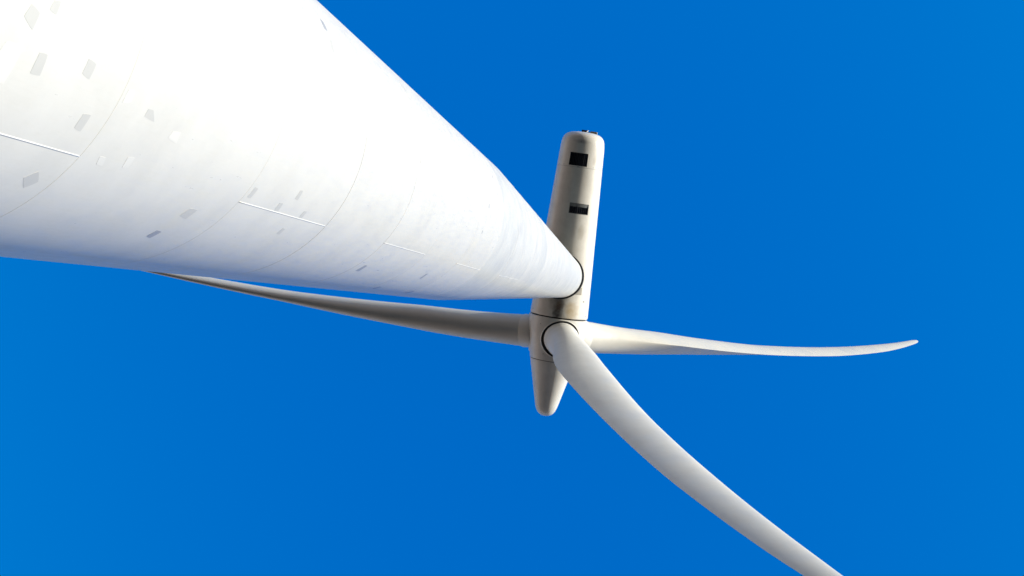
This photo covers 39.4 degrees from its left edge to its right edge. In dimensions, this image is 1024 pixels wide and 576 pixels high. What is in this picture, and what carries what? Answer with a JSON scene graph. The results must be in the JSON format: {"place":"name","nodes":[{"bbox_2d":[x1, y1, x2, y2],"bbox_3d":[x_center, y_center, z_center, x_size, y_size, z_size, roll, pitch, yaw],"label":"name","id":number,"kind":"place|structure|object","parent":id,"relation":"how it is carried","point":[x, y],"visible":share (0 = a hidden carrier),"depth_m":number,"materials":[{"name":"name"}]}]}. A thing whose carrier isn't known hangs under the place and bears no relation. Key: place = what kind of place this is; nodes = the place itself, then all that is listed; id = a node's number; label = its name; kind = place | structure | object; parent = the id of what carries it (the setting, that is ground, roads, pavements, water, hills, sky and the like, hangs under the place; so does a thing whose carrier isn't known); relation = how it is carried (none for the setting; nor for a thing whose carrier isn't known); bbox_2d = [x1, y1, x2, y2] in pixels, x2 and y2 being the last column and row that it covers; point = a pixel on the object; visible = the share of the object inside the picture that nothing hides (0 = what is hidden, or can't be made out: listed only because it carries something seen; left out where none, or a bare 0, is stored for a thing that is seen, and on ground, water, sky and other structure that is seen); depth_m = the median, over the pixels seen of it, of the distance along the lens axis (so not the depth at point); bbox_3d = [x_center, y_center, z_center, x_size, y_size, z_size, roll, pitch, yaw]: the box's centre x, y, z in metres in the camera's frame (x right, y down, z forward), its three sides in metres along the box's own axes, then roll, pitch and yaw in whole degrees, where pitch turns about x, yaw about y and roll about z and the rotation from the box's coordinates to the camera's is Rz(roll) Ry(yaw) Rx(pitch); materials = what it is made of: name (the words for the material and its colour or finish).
{"place":"outdoors","nodes":[
{"label":"outdoors","id":0,"kind":"place"},
{"bbox_2d":[0,0,1023,575],"label":"sky","id":1,"kind":"structure","parent":0,"point":[785,173],"materials":[{"name":"blue"}]},
{"label":"gravel path","id":2,"kind":"structure","parent":0,"visible":0},
{"bbox_2d":[0,0,917,575],"bbox_3d":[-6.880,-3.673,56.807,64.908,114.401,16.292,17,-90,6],"label":"wind turbine","id":3,"kind":"object","parent":2,"relation":"on","point":[290,142],"visible":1,"depth_m":16.67,"materials":[{"name":"paint"}]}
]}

